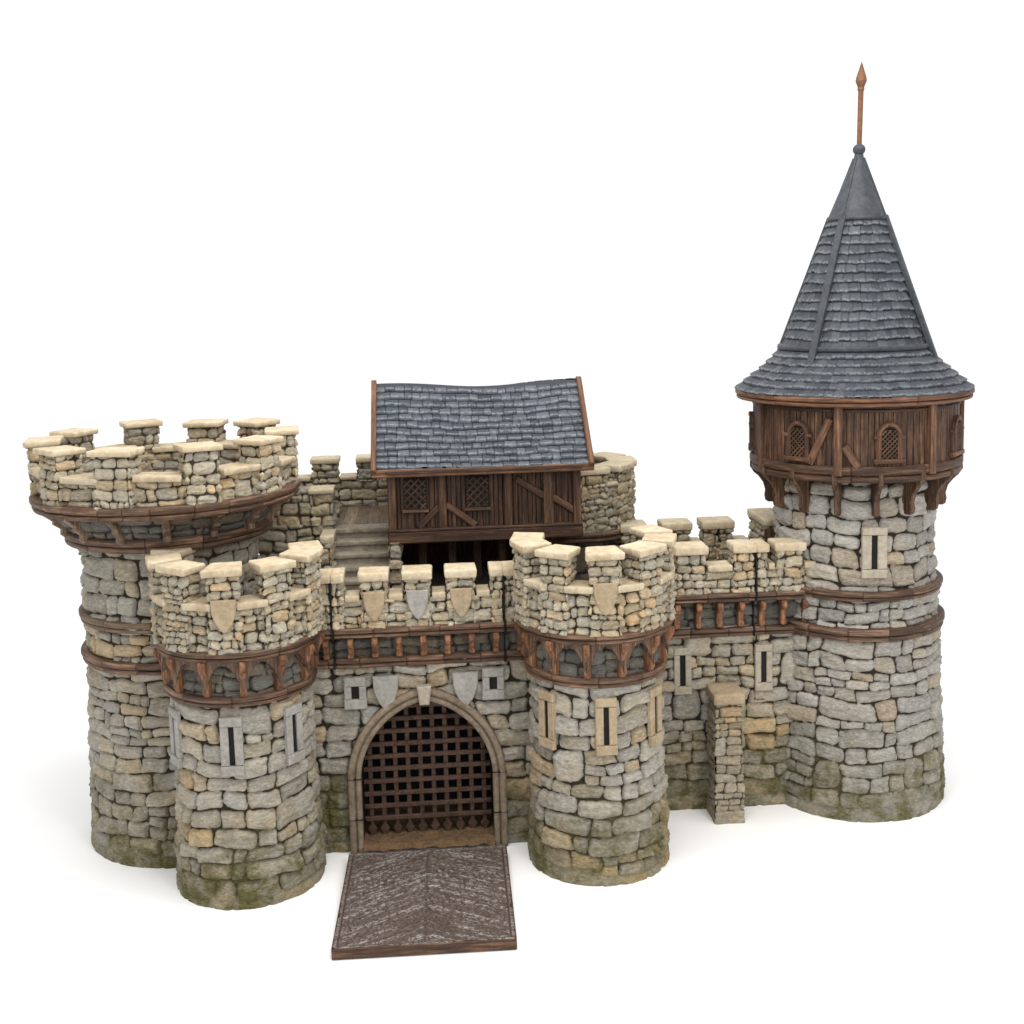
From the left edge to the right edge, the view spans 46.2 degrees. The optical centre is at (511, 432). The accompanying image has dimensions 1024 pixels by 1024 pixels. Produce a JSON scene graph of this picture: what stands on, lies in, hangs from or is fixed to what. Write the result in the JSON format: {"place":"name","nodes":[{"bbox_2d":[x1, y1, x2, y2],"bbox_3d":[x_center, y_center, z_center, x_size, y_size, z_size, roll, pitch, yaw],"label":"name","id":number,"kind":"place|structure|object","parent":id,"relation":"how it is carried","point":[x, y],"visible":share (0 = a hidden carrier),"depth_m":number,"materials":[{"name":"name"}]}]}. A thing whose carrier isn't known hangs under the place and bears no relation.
{"place":"outdoors","nodes":[
{"label":"outdoors","id":0,"kind":"place"},
{"bbox_2d":[23,417,300,868],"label":"round tower","id":1,"kind":"structure","parent":0,"point":[207,491],"depth_m":11.69,"materials":[{"name":"stone"}]},
{"bbox_2d":[0,288,1023,1023],"bbox_3d":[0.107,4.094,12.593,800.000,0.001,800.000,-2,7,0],"label":"ground","id":2,"kind":"structure","parent":0,"point":[776,914],"depth_m":13.22,"materials":[{"name":"white"}]},
{"bbox_2d":[145,540,326,910],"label":"gate tower","id":3,"kind":"structure","parent":2,"relation":"on","point":[239,672],"depth_m":10.93,"materials":[{"name":"stone"}]},
{"bbox_2d":[258,454,483,562],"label":"wall","id":4,"kind":"structure","parent":2,"relation":"on","point":[326,496],"depth_m":13.64,"materials":[{"name":"stone"}]},
{"bbox_2d":[313,560,531,853],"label":"gate wall","id":5,"kind":"structure","parent":2,"relation":"on","point":[385,655],"depth_m":11.86,"materials":[{"name":"stone"}]},
{"bbox_2d":[320,523,390,593],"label":"staircase","id":6,"kind":"structure","parent":5,"relation":"on","point":[351,549],"depth_m":12.96,"materials":[{"name":"stone"}]},
{"bbox_2d":[343,676,367,709],"bbox_3d":[-1.541,2.562,11.798,0.225,0.320,0.077,-2,7,-4],"label":"square window","id":7,"kind":"structure","parent":5,"relation":"in","point":[355,695],"depth_m":11.77,"materials":[{"name":"grey stone"}]},
{"bbox_2d":[363,702,491,834],"bbox_3d":[-0.862,3.377,12.180,1.288,1.475,0.066,-2,7,-4],"label":"portcullis","id":8,"kind":"object","parent":5,"relation":"on","point":[421,791],"visible":0.79,"depth_m":12.17,"materials":[{"name":"brown wood"}]},
{"bbox_2d":[371,376,594,591],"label":"timber hall","id":9,"kind":"structure","parent":5,"relation":"on","point":[454,465],"depth_m":12.79,"materials":[{"name":"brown wood"}]},
{"bbox_2d":[402,478,428,513],"bbox_3d":[-1.026,0.667,12.677,0.285,0.369,0.060,-2,7,-4],"label":"window","id":10,"kind":"structure","parent":9,"relation":"in","point":[414,489],"depth_m":12.67,"materials":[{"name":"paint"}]},
{"bbox_2d":[464,475,490,510],"bbox_3d":[-0.368,0.644,12.723,0.285,0.369,0.060,-2,7,-4],"label":"window","id":11,"kind":"structure","parent":9,"relation":"in","point":[477,490],"depth_m":12.72,"materials":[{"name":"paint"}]},
{"bbox_2d":[482,666,504,699],"bbox_3d":[-0.186,2.485,11.889,0.225,0.320,0.077,-2,7,-4],"label":"square window","id":12,"kind":"structure","parent":5,"relation":"in","point":[492,677],"depth_m":11.86,"materials":[{"name":"grey stone"}]},
{"bbox_2d":[331,845,516,959],"bbox_3d":[-0.785,4.255,10.971,1.595,0.111,1.730,-2,7,-4],"label":"drawbridge","id":13,"kind":"object","parent":2,"relation":"on","point":[427,902],"visible":1,"depth_m":10.77,"materials":[{"name":"brown wood"}]},
{"bbox_2d":[512,452,636,579],"bbox_3d":[0.729,2.088,14.132,1.512,3.574,1.518,-2,7,-4],"label":"turret","id":14,"kind":"object","parent":2,"relation":"on","point":[608,491],"visible":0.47,"depth_m":13.42,"materials":[{"name":"stone"}]},
{"bbox_2d":[602,508,815,824],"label":"curtain wall","id":15,"kind":"structure","parent":2,"relation":"on","point":[727,673],"depth_m":12.61,"materials":[{"name":"stone"}]},
{"bbox_2d":[0,0,1023,314],"label":"sky","id":16,"kind":"structure","parent":0,"point":[156,155],"materials":[{"name":"white"}]},
{"bbox_2d":[510,524,676,886],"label":"gate tower","id":17,"kind":"structure","parent":0,"point":[595,648],"depth_m":11.17,"materials":[{"name":"stone"}]},
{"bbox_2d":[734,62,974,822],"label":"roofed tower","id":18,"kind":"structure","parent":0,"point":[856,390],"depth_m":12.29,"materials":[{"name":"grey stone"}]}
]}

